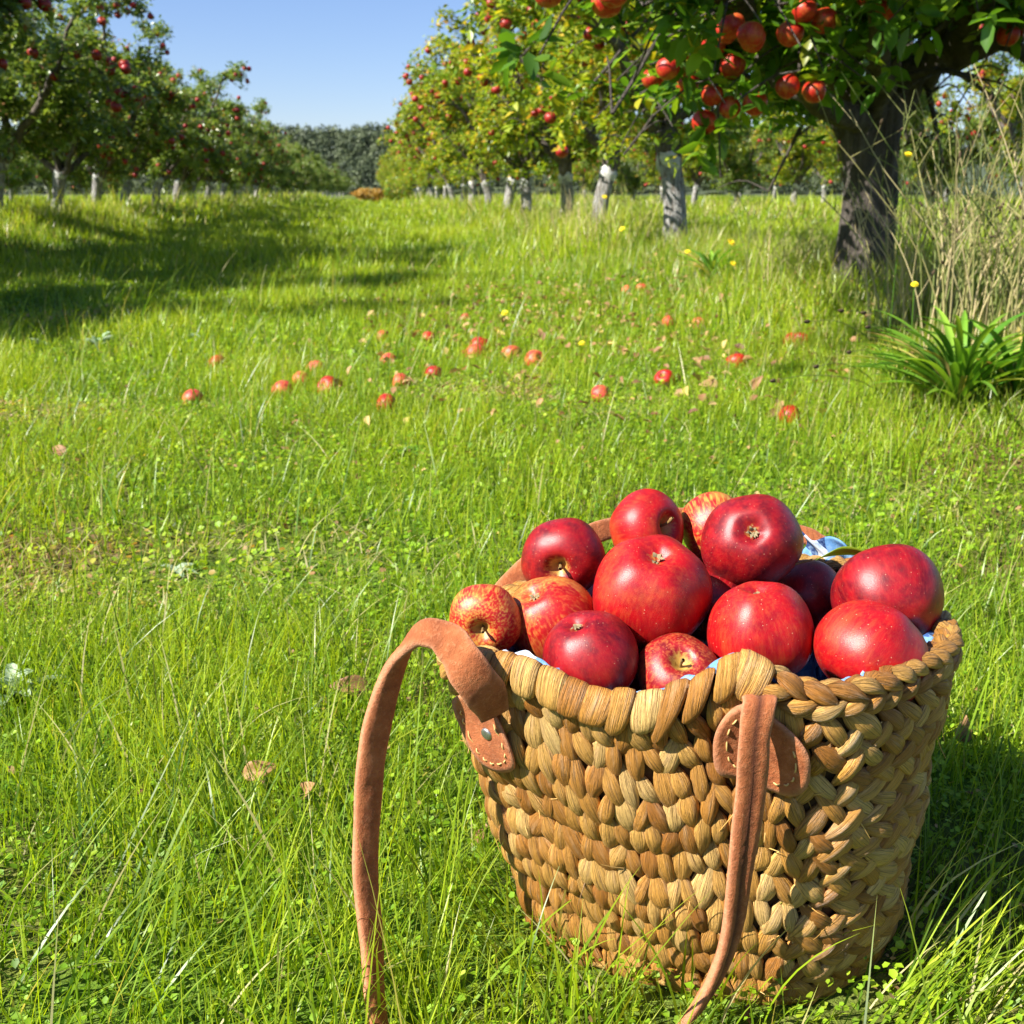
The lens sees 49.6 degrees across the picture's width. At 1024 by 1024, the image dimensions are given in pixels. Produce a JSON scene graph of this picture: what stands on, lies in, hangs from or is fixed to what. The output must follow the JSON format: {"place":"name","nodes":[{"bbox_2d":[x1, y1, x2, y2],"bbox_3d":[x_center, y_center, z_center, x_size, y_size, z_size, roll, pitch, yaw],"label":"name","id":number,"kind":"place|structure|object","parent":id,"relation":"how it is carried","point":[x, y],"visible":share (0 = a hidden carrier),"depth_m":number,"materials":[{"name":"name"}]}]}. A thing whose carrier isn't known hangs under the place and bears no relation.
{"place":"outdoors","nodes":[
{"label":"outdoors","id":0,"kind":"place"},
{"bbox_2d":[294,165,327,193],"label":"apple tree","id":1,"kind":"object","parent":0,"point":[307,174],"visible":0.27,"depth_m":69.69,"materials":[{"name":"green plant"}]},
{"bbox_2d":[0,179,1023,1023],"bbox_3d":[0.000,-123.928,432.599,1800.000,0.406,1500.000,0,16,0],"label":"ground","id":2,"kind":"structure","parent":0,"point":[480,1007],"depth_m":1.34,"materials":[{"name":"plant"}]},
{"bbox_2d":[4,127,41,198],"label":"apple tree","id":3,"kind":"object","parent":2,"relation":"on","point":[27,175],"visible":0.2,"depth_m":35.14,"materials":[{"name":"green plant"}]},
{"bbox_2d":[0,0,64,181],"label":"apple tree","id":4,"kind":"object","parent":2,"relation":"on","point":[15,8],"visible":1,"depth_m":9.52,"materials":[{"name":"green plant"}]},
{"bbox_2d":[0,663,65,704],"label":"pale weed","id":5,"kind":"object","parent":2,"relation":"on","point":[14,666],"visible":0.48,"depth_m":1.42,"materials":[{"name":"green plant"}]},
{"bbox_2d":[19,148,92,200],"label":"apple tree","id":6,"kind":"object","parent":2,"relation":"on","point":[41,172],"visible":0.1,"depth_m":39.16,"materials":[{"name":"green plant"}]},
{"bbox_2d":[0,0,160,217],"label":"apple tree","id":7,"kind":"object","parent":2,"relation":"on","point":[51,105],"visible":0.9,"depth_m":12.63,"materials":[{"name":"green plant"}]},
{"bbox_2d":[66,161,107,198],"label":"apple tree","id":8,"kind":"object","parent":2,"relation":"on","point":[82,181],"visible":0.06,"depth_m":44.03,"materials":[{"name":"green plant"}]},
{"bbox_2d":[0,0,199,210],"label":"apple tree","id":9,"kind":"object","parent":2,"relation":"on","point":[60,169],"visible":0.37,"depth_m":15.47,"materials":[{"name":"green plant"}]},
{"bbox_2d":[3,14,200,205],"bbox_3d":[-6.795,-6.277,17.613,3.508,3.198,2.677,-5,17,-18],"label":"apple tree","id":10,"kind":"object","parent":2,"relation":"on","point":[165,134],"visible":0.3,"depth_m":17.82,"materials":[{"name":"green plant"}]},
{"bbox_2d":[0,54,240,203],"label":"apple tree","id":11,"kind":"object","parent":2,"relation":"on","point":[193,136],"visible":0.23,"depth_m":20.67,"materials":[{"name":"green plant"}]},
{"bbox_2d":[161,563,197,576],"bbox_3d":[-0.561,0.097,1.862,0.071,0.013,0.071,0,16,0],"label":"rosette","id":12,"kind":"object","parent":2,"relation":"on","point":[179,570],"visible":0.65,"depth_m":1.87,"materials":[{"name":"green plant"}]},
{"bbox_2d":[123,60,251,204],"bbox_3d":[-7.584,-7.811,23.062,3.881,3.081,3.528,-10,19,-31],"label":"apple tree","id":13,"kind":"object","parent":2,"relation":"on","point":[233,73],"visible":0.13,"depth_m":22.73,"materials":[{"name":"green plant"}]},
{"bbox_2d":[182,389,202,403],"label":"fallen apple","id":14,"kind":"object","parent":2,"relation":"on","point":[188,393],"visible":0.4,"depth_m":3.51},
{"bbox_2d":[139,104,258,200],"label":"apple tree","id":15,"kind":"object","parent":2,"relation":"on","point":[233,136],"visible":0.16,"depth_m":28.07,"materials":[{"name":"green plant"}]},
{"bbox_2d":[162,70,268,200],"bbox_3d":[-7.644,-8.461,25.229,2.654,3.170,3.477,11,19,34],"label":"apple tree","id":16,"kind":"object","parent":2,"relation":"on","point":[187,173],"visible":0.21,"depth_m":25.56,"materials":[{"name":"green plant"}]},
{"bbox_2d":[189,97,271,198],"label":"apple tree","id":17,"kind":"object","parent":2,"relation":"on","point":[207,183],"visible":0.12,"depth_m":31.07,"materials":[{"name":"green plant"}]},
{"bbox_2d":[188,97,282,197],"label":"apple tree","id":18,"kind":"object","parent":2,"relation":"on","point":[224,184],"visible":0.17,"depth_m":33.78,"materials":[{"name":"green plant"}]},
{"bbox_2d":[214,120,281,196],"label":"apple tree","id":19,"kind":"object","parent":2,"relation":"on","point":[241,188],"visible":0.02,"depth_m":39.48,"materials":[{"name":"green plant"}]},
{"bbox_2d":[216,119,286,197],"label":"apple tree","id":20,"kind":"object","parent":2,"relation":"on","point":[274,157],"visible":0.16,"depth_m":36.81,"materials":[{"name":"green plant"}]},
{"bbox_2d":[244,760,275,780],"bbox_3d":[-0.269,0.276,1.183,0.038,0.019,0.016,-2,16,-8],"label":"dry leaf","id":21,"kind":"object","parent":2,"relation":"on","point":[269,769],"visible":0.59,"depth_m":1.19,"materials":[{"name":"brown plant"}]},
{"bbox_2d":[239,127,294,197],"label":"apple tree","id":22,"kind":"object","parent":2,"relation":"on","point":[277,172],"visible":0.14,"depth_m":42.91,"materials":[{"name":"green plant"}]},
{"bbox_2d":[245,139,304,196],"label":"apple tree","id":23,"kind":"object","parent":2,"relation":"on","point":[294,154],"visible":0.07,"depth_m":45.58,"materials":[{"name":"green plant"}]},
{"bbox_2d":[263,132,306,194],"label":"apple tree","id":24,"kind":"object","parent":2,"relation":"on","point":[290,176],"visible":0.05,"depth_m":54.02,"materials":[{"name":"green plant"}]},
{"bbox_2d":[262,142,317,196],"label":"apple tree","id":25,"kind":"object","parent":2,"relation":"on","point":[295,165],"visible":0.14,"depth_m":49.27,"materials":[{"name":"green plant"}]},
{"bbox_2d":[278,158,323,195],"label":"apple tree","id":26,"kind":"object","parent":2,"relation":"on","point":[305,165],"visible":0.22,"depth_m":57.28,"materials":[{"name":"green plant"}]},
{"bbox_2d":[286,150,324,193],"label":"apple tree","id":27,"kind":"object","parent":2,"relation":"on","point":[312,172],"visible":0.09,"depth_m":61.36,"materials":[{"name":"green plant"}]},
{"bbox_2d":[313,164,333,192],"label":"apple tree","id":28,"kind":"object","parent":2,"relation":"on","point":[325,180],"visible":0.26,"depth_m":86.95,"materials":[{"name":"green plant"}]},
{"bbox_2d":[310,162,340,193],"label":"apple tree","id":29,"kind":"object","parent":2,"relation":"on","point":[334,174],"visible":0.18,"depth_m":94.11,"materials":[{"name":"green plant"}]},
{"bbox_2d":[317,375,338,394],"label":"fallen apple","id":30,"kind":"object","parent":2,"relation":"on","point":[328,377],"visible":0.43,"depth_m":3.51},
{"bbox_2d":[330,674,369,695],"bbox_3d":[-0.203,0.217,1.380,0.051,0.023,0.019,-3,16,-11],"label":"dry leaf","id":31,"kind":"object","parent":2,"relation":"on","point":[352,677],"visible":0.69,"depth_m":1.38,"materials":[{"name":"brown plant"}]},
{"bbox_2d":[350,187,384,201],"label":"orange bush","id":32,"kind":"object","parent":2,"relation":"on","point":[377,194],"visible":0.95,"depth_m":70.93,"materials":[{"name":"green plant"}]},
{"bbox_2d":[377,393,396,412],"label":"fallen apple","id":33,"kind":"object","parent":2,"relation":"on","point":[384,395],"visible":0.35,"depth_m":3.20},
{"bbox_2d":[383,174,412,202],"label":"green bush","id":34,"kind":"object","parent":2,"relation":"on","point":[388,191],"visible":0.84,"depth_m":62.52,"materials":[{"name":"green plant"}]},
{"bbox_2d":[371,442,430,458],"bbox_3d":[-0.255,-0.151,2.703,0.128,0.022,0.156,11,20,35],"label":"rosette","id":35,"kind":"object","parent":2,"relation":"on","point":[409,446],"visible":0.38,"depth_m":2.70,"materials":[{"name":"green plant"}]},
{"bbox_2d":[395,140,421,196],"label":"apple tree","id":36,"kind":"object","parent":2,"relation":"on","point":[418,187],"visible":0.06,"depth_m":52.30,"materials":[{"name":"green plant"}]},
{"bbox_2d":[385,146,440,196],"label":"apple tree","id":37,"kind":"object","parent":2,"relation":"on","point":[392,153],"visible":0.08,"depth_m":56.77,"materials":[{"name":"green plant"}]},
{"bbox_2d":[383,128,457,194],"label":"apple tree","id":38,"kind":"object","parent":2,"relation":"on","point":[418,183],"visible":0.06,"depth_m":47.46,"materials":[{"name":"green plant"}]},
{"bbox_2d":[393,132,452,199],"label":"apple tree","id":39,"kind":"object","parent":2,"relation":"on","point":[437,192],"visible":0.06,"depth_m":39.29,"materials":[{"name":"green plant"}]},
{"bbox_2d":[399,136,458,196],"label":"apple tree","id":40,"kind":"object","parent":2,"relation":"on","point":[428,184],"visible":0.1,"depth_m":42.90,"materials":[{"name":"green plant"}]},
{"bbox_2d":[396,83,463,200],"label":"apple tree","id":41,"kind":"object","parent":2,"relation":"on","point":[444,176],"visible":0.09,"depth_m":32.08,"materials":[{"name":"green plant"}]},
{"bbox_2d":[376,38,500,204],"bbox_3d":[-0.899,-8.785,25.280,3.961,3.964,3.584,12,20,35],"label":"apple tree","id":42,"kind":"object","parent":2,"relation":"on","point":[472,180],"visible":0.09,"depth_m":25.49,"materials":[{"name":"green plant"}]},
{"bbox_2d":[399,123,478,199],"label":"apple tree","id":43,"kind":"object","parent":2,"relation":"on","point":[435,181],"visible":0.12,"depth_m":35.76,"materials":[{"name":"green plant"}]},
{"bbox_2d":[389,91,496,200],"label":"apple tree","id":44,"kind":"object","parent":2,"relation":"on","point":[463,186],"visible":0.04,"depth_m":28.32,"materials":[{"name":"green plant"}]},
{"bbox_2d":[409,33,514,207],"bbox_3d":[-0.258,-7.705,22.393,3.575,3.446,3.160,3,16,9],"label":"apple tree","id":45,"kind":"object","parent":2,"relation":"on","point":[445,155],"visible":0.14,"depth_m":22.18,"materials":[{"name":"green plant"}]},
{"bbox_2d":[393,6,586,212],"bbox_3d":[0.178,-5.998,16.255,3.620,3.623,3.274,1,16,3],"label":"apple tree","id":46,"kind":"object","parent":2,"relation":"on","point":[449,117],"visible":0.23,"depth_m":16.12,"materials":[{"name":"green plant"}]},
{"bbox_2d":[403,15,597,208],"bbox_3d":[0.029,-6.833,19.081,3.939,3.676,2.552,-4,17,-15],"label":"apple tree","id":47,"kind":"object","parent":2,"relation":"on","point":[509,190],"visible":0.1,"depth_m":18.27,"materials":[{"name":"green plant"}]},
{"bbox_2d":[8,245,1005,1023],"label":"leaf litter","id":48,"kind":"object","parent":2,"relation":"on","point":[666,365],"visible":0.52,"depth_m":4.13,"materials":[{"name":"brown plant"}]},
{"bbox_2d":[0,241,1023,1023],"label":"clover","id":49,"kind":"object","parent":2,"relation":"on","point":[892,967],"visible":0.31,"depth_m":1.98,"materials":[{"name":"plant"}]},
{"bbox_2d":[429,0,608,218],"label":"apple tree","id":50,"kind":"object","parent":2,"relation":"on","point":[497,121],"visible":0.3,"depth_m":13.29,"materials":[{"name":"green plant"}]},
{"bbox_2d":[524,350,546,368],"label":"fallen apple","id":51,"kind":"object","parent":2,"relation":"on","point":[532,356],"visible":0.57,"depth_m":3.96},
{"bbox_2d":[532,151,587,192],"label":"apple tree","id":52,"kind":"object","parent":2,"relation":"on","point":[555,184],"visible":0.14,"depth_m":54.43,"materials":[{"name":"green plant"}]},
{"bbox_2d":[513,181,631,236],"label":"dry stalks","id":53,"kind":"object","parent":2,"relation":"on","point":[557,209],"visible":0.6,"depth_m":11.40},
{"bbox_2d":[455,0,710,223],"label":"apple tree","id":54,"kind":"object","parent":2,"relation":"on","point":[610,124],"visible":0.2,"depth_m":10.85,"materials":[{"name":"green plant"}]},
{"bbox_2d":[572,138,620,197],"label":"apple tree","id":55,"kind":"object","parent":2,"relation":"on","point":[584,176],"visible":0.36,"depth_m":48.30,"materials":[{"name":"green plant"}]},
{"bbox_2d":[592,385,611,401],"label":"fallen apple","id":56,"kind":"object","parent":2,"relation":"on","point":[597,389],"visible":0.52,"depth_m":3.38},
{"bbox_2d":[546,182,662,248],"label":"dry stalks","id":57,"kind":"object","parent":2,"relation":"on","point":[578,213],"visible":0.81,"depth_m":9.31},
{"bbox_2d":[573,132,637,195],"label":"apple tree","id":58,"kind":"object","parent":2,"relation":"on","point":[594,171],"visible":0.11,"depth_m":43.29,"materials":[{"name":"green plant"}]},
{"bbox_2d":[580,132,652,201],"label":"apple tree","id":59,"kind":"object","parent":2,"relation":"on","point":[632,180],"visible":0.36,"depth_m":39.05,"materials":[{"name":"green plant"}]},
{"bbox_2d":[462,0,773,243],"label":"apple tree","id":60,"kind":"object","parent":2,"relation":"on","point":[665,137],"visible":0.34,"depth_m":8.04,"materials":[{"name":"green plant"}]},
{"bbox_2d":[352,508,964,1023],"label":"woven basket","id":61,"kind":"object","parent":2,"relation":"on","point":[762,804],"visible":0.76,"depth_m":0.84,"materials":[{"name":"wicker"}]},
{"bbox_2d":[449,584,521,649],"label":"apple","id":62,"kind":"object","parent":61,"relation":"in","point":[485,614],"visible":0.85,"depth_m":0.88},
{"bbox_2d":[513,576,592,659],"bbox_3d":[0.033,0.090,0.917,0.075,0.071,0.079,-48,35,-18],"label":"apple","id":63,"kind":"object","parent":61,"relation":"in","point":[547,604],"visible":0.52,"depth_m":0.89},
{"bbox_2d":[521,518,604,589],"bbox_3d":[0.044,0.040,0.957,0.073,0.072,0.065,3,18,11],"label":"apple","id":64,"kind":"object","parent":61,"relation":"in","point":[572,548],"visible":0.79,"depth_m":0.94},
{"bbox_2d":[543,610,638,689],"bbox_3d":[0.062,0.113,0.858,0.078,0.069,0.076,6,39,47],"label":"apple","id":65,"kind":"object","parent":61,"relation":"in","point":[595,648],"visible":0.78,"depth_m":0.83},
{"bbox_2d":[609,488,683,545],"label":"apple","id":66,"kind":"object","parent":61,"relation":"in","point":[643,512],"visible":0.65,"depth_m":0.98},
{"bbox_2d":[593,534,712,648],"bbox_3d":[0.113,0.066,0.902,0.095,0.089,0.096,19,44,22],"label":"apple","id":67,"kind":"object","parent":61,"relation":"in","point":[648,589],"visible":0.87,"depth_m":0.87,"materials":[{"name":"food"}]},
{"bbox_2d":[636,633,716,689],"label":"apple","id":68,"kind":"object","parent":61,"relation":"in","point":[665,659],"visible":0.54,"depth_m":0.84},
{"bbox_2d":[681,491,731,558],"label":"apple","id":69,"kind":"object","parent":61,"relation":"on","point":[697,511],"visible":0.34,"depth_m":1.00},
{"bbox_2d":[691,568,737,643],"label":"apple","id":70,"kind":"object","parent":61,"relation":"in","point":[721,586],"visible":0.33,"depth_m":0.94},
{"bbox_2d":[701,494,803,584],"bbox_3d":[0.204,0.025,0.949,0.082,0.086,0.077,47,-5,19],"label":"apple","id":71,"kind":"object","parent":70,"relation":"on","point":[751,537],"visible":0.91,"depth_m":0.92,"materials":[{"name":"food"}]},
{"bbox_2d":[794,546,863,565],"bbox_3d":[0.277,0.036,0.931,0.083,0.022,0.019,3,16,10],"label":"apple leaf","id":72,"kind":"object","parent":71,"relation":"on","point":[846,550],"visible":0.63,"depth_m":0.93,"materials":[{"name":"green plant"}]},
{"bbox_2d":[707,581,814,673],"bbox_3d":[0.196,0.095,0.872,0.082,0.077,0.080,2,20,31],"label":"apple","id":73,"kind":"object","parent":61,"relation":"in","point":[772,622],"visible":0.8,"depth_m":0.84,"materials":[{"name":"food"}]},
{"bbox_2d":[777,559,836,631],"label":"apple","id":74,"kind":"object","parent":61,"relation":"in","point":[810,583],"visible":0.41,"depth_m":0.96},
{"bbox_2d":[813,600,928,700],"bbox_3d":[0.273,0.112,0.845,0.076,0.087,0.085,-49,38,-10],"label":"apple","id":75,"kind":"object","parent":61,"relation":"in","point":[852,638],"visible":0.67,"depth_m":0.82,"materials":[{"name":"food"}]},
{"bbox_2d":[830,544,943,634],"bbox_3d":[0.309,0.067,0.911,0.088,0.086,0.080,5,48,-12],"label":"apple","id":76,"kind":"object","parent":61,"relation":"in","point":[905,580],"visible":0.66,"depth_m":0.88,"materials":[{"name":"food"}]},
{"bbox_2d":[624,126,697,203],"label":"apple tree","id":77,"kind":"object","parent":2,"relation":"on","point":[639,154],"visible":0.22,"depth_m":34.84,"materials":[{"name":"green plant"}]},
{"bbox_2d":[653,369,674,385],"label":"fallen apple","id":78,"kind":"object","parent":2,"relation":"on","point":[662,374],"visible":0.61,"depth_m":3.52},
{"bbox_2d":[635,106,749,204],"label":"apple tree","id":79,"kind":"object","parent":2,"relation":"on","point":[692,175],"visible":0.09,"depth_m":31.50,"materials":[{"name":"green plant"}]},
{"bbox_2d":[667,244,752,274],"bbox_3d":[1.080,-1.385,6.108,0.499,0.186,0.590,-10,19,-32],"label":"broad leaf weed","id":80,"kind":"object","parent":2,"relation":"on","point":[705,264],"visible":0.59,"depth_m":6.11,"materials":[{"name":"green plant"}]},
{"bbox_2d":[678,103,787,207],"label":"apple tree","id":81,"kind":"object","parent":2,"relation":"on","point":[731,164],"visible":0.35,"depth_m":27.70,"materials":[{"name":"green plant"}]},
{"bbox_2d":[725,353,746,368],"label":"fallen apple","id":82,"kind":"object","parent":2,"relation":"on","point":[740,355],"visible":0.52,"depth_m":3.84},
{"bbox_2d":[716,133,767,198],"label":"apple tree","id":83,"kind":"object","parent":2,"relation":"on","point":[745,183],"visible":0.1,"depth_m":49.58,"materials":[{"name":"green plant"}]},
{"bbox_2d":[485,0,1023,290],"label":"apple tree","id":84,"kind":"object","parent":2,"relation":"on","point":[791,54],"visible":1,"depth_m":3.77,"materials":[{"name":"green plant"}]},
{"bbox_2d":[747,129,816,199],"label":"apple tree","id":85,"kind":"object","parent":2,"relation":"on","point":[765,159],"visible":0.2,"depth_m":44.14,"materials":[{"name":"green plant"}]},
{"bbox_2d":[734,196,840,288],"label":"dry stalks","id":86,"kind":"object","parent":2,"relation":"on","point":[783,253],"visible":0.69,"depth_m":5.27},
{"bbox_2d":[778,405,801,424],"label":"fallen apple","id":87,"kind":"object","parent":2,"relation":"on","point":[790,411],"visible":0.41,"depth_m":2.97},
{"bbox_2d":[750,105,839,208],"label":"apple tree","id":88,"kind":"object","parent":2,"relation":"on","point":[798,158],"visible":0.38,"depth_m":24.54,"materials":[{"name":"green plant"}]},
{"bbox_2d":[787,120,838,202],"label":"apple tree","id":89,"kind":"object","parent":2,"relation":"on","point":[824,181],"visible":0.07,"depth_m":39.83,"materials":[{"name":"green plant"}]},
{"bbox_2d":[769,309,906,396],"bbox_3d":[0.897,-0.399,2.917,0.708,0.264,0.143,-12,20,-36],"label":"seed spray","id":90,"kind":"object","parent":2,"relation":"on","point":[816,366],"visible":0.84,"depth_m":2.92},
{"bbox_2d":[776,73,947,188],"bbox_3d":[6.674,-7.210,20.992,2.950,3.217,3.337,9,18,28],"label":"apple tree","id":91,"kind":"object","parent":2,"relation":"on","point":[830,170],"visible":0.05,"depth_m":21.39,"materials":[{"name":"green plant"}]},
{"bbox_2d":[859,345,918,386],"bbox_3d":[1.133,-0.413,3.204,0.292,0.114,0.390,-3,16,-12],"label":"broad leaf weed","id":92,"kind":"object","parent":2,"relation":"on","point":[897,366],"visible":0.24,"depth_m":3.22,"materials":[{"name":"green plant"}]},
{"bbox_2d":[887,152,911,346],"bbox_3d":[1.229,-0.797,3.522,0.027,0.664,0.038,9,18,28],"label":"yellow flower","id":93,"kind":"object","parent":2,"relation":"on","point":[907,154],"visible":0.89,"depth_m":3.51,"materials":[{"name":"green plant"}]},
{"bbox_2d":[781,129,1022,342],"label":"dry stalks","id":94,"kind":"object","parent":2,"relation":"on","point":[900,294],"visible":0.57,"depth_m":3.77,"materials":[{"name":"plant"}]},
{"bbox_2d":[815,54,1023,352],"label":"dry stalks","id":95,"kind":"object","parent":2,"relation":"on","point":[967,279],"visible":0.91,"depth_m":3.29,"materials":[{"name":"plant"}]},
{"bbox_2d":[826,305,1023,406],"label":"broad leaf weed","id":96,"kind":"object","parent":2,"relation":"on","point":[958,364],"visible":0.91,"depth_m":2.84,"materials":[{"name":"green plant"}]},
{"bbox_2d":[906,89,980,203],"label":"apple tree","id":97,"kind":"object","parent":2,"relation":"on","point":[950,182],"visible":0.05,"depth_m":31.03,"materials":[{"name":"green plant"}]},
{"bbox_2d":[899,58,1023,210],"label":"apple tree","id":98,"kind":"object","parent":2,"relation":"on","point":[915,121],"visible":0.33,"depth_m":17.77,"materials":[{"name":"green plant"}]},
{"bbox_2d":[955,715,972,742],"bbox_3d":[0.510,0.246,1.251,0.018,0.034,0.010,0,16,0],"label":"dry leaf","id":99,"kind":"object","parent":2,"relation":"on","point":[966,728],"visible":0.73,"depth_m":1.25,"materials":[{"name":"brown plant"}]},
{"bbox_2d":[905,315,1023,393],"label":"broad leaf weed","id":100,"kind":"object","parent":2,"relation":"on","point":[1019,363],"visible":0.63,"depth_m":2.87,"materials":[{"name":"green plant"}]},
{"bbox_2d":[922,24,1023,219],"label":"apple tree","id":101,"kind":"object","parent":2,"relation":"on","point":[990,73],"visible":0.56,"depth_m":15.56,"materials":[{"name":"green plant"}]},
{"bbox_2d":[965,71,1023,204],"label":"apple tree","id":102,"kind":"object","parent":2,"relation":"on","point":[995,151],"visible":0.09,"depth_m":27.28,"materials":[{"name":"green plant"}]},
{"bbox_2d":[0,0,1023,153],"label":"sky","id":103,"kind":"structure","parent":0,"point":[315,62],"materials":[{"name":"blue"}]},
{"bbox_2d":[3,146,1021,194],"bbox_3d":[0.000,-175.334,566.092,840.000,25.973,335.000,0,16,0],"label":"hill","id":104,"kind":"structure","parent":0,"point":[688,191],"depth_m":430.54,"materials":[{"name":"plant"}]},
{"bbox_2d":[3,121,959,192],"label":"forest","id":105,"kind":"object","parent":104,"relation":"on","point":[349,144],"visible":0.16,"depth_m":445.26,"materials":[{"name":"plant"}]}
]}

